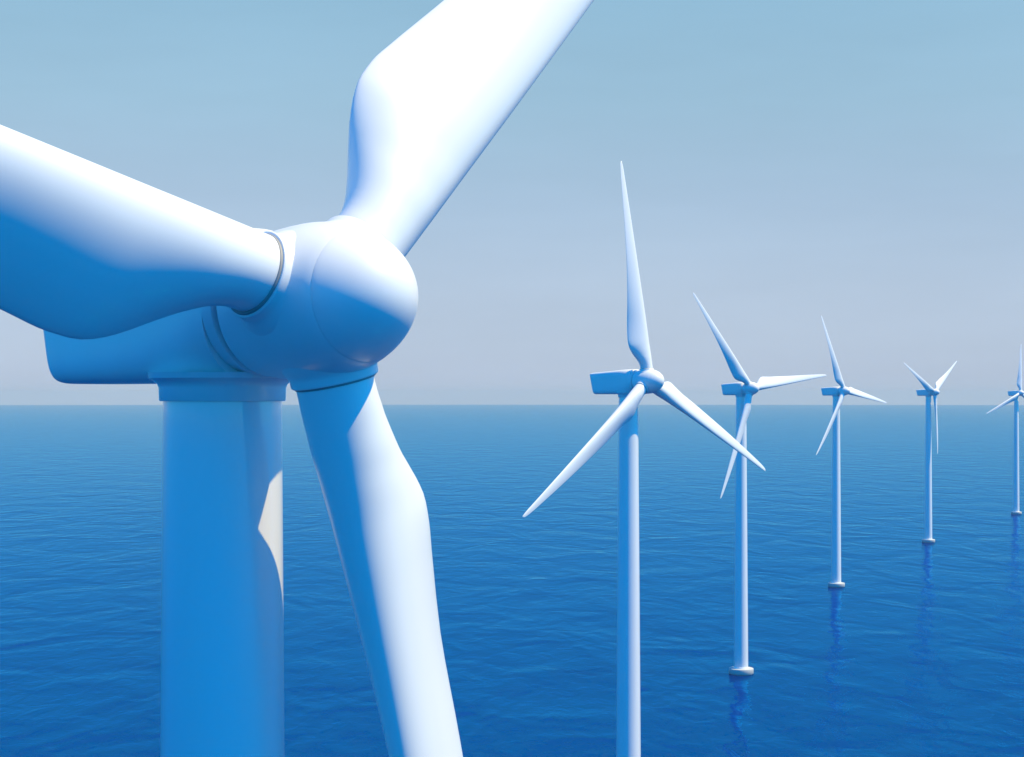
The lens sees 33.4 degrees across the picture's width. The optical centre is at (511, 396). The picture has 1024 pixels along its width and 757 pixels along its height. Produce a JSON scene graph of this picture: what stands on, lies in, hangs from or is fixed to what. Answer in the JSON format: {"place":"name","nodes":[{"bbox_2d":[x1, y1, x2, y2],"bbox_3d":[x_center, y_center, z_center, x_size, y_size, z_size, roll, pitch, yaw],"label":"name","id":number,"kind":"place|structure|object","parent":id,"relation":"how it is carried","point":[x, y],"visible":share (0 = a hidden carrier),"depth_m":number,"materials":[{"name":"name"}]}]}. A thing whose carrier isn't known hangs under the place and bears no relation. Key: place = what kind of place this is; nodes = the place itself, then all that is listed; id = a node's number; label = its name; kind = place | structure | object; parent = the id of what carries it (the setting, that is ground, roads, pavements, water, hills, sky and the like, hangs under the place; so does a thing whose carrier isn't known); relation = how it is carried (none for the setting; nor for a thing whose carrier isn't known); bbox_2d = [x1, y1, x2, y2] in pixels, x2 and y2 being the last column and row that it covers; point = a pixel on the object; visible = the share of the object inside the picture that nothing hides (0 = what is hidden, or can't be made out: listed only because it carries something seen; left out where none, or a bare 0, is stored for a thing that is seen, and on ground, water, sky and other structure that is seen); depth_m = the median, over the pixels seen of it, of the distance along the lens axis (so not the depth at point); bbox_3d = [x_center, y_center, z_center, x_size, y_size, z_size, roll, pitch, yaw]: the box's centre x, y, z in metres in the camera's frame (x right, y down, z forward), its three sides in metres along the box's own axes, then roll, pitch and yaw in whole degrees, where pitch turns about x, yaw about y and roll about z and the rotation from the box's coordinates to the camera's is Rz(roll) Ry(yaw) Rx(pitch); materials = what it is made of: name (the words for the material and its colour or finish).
{"place":"outdoors","nodes":[
{"label":"outdoors","id":0,"kind":"place"},
{"bbox_2d":[0,405,1023,756],"bbox_3d":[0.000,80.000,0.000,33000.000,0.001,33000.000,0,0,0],"label":"sea","id":1,"kind":"structure","parent":0,"point":[904,641],"depth_m":718.30,"materials":[{"name":"liquid"}]},
{"bbox_2d":[0,0,593,756],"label":"wind turbine","id":2,"kind":"object","parent":1,"relation":"in","point":[222,332],"visible":1,"depth_m":41.91,"materials":[{"name":"paint"}]},
{"bbox_2d":[523,161,764,756],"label":"wind turbine","id":3,"kind":"object","parent":1,"relation":"in","point":[630,387],"visible":1,"depth_m":260.26,"materials":[{"name":"paint"}]},
{"bbox_2d":[693,292,825,675],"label":"wind turbine","id":4,"kind":"object","parent":1,"relation":"in","point":[744,390],"visible":0.99,"depth_m":490.66,"materials":[{"name":"paint"}]},
{"bbox_2d":[816,315,885,587],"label":"wind turbine","id":5,"kind":"object","parent":1,"relation":"in","point":[839,393],"visible":0.99,"depth_m":715.87,"materials":[{"name":"paint"}]},
{"bbox_2d":[904,361,956,542],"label":"wind turbine","id":6,"kind":"object","parent":1,"relation":"in","point":[928,391],"visible":1,"depth_m":934.12,"materials":[{"name":"paint"}]},
{"bbox_2d":[986,346,1023,514],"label":"wind turbine","id":7,"kind":"object","parent":1,"relation":"in","point":[1015,394],"visible":0.99,"depth_m":1157.79,"materials":[{"name":"paint"}]},
{"bbox_2d":[0,0,1023,404],"label":"sky","id":8,"kind":"structure","parent":0,"point":[858,165],"materials":[{"name":"blue"}]}
]}

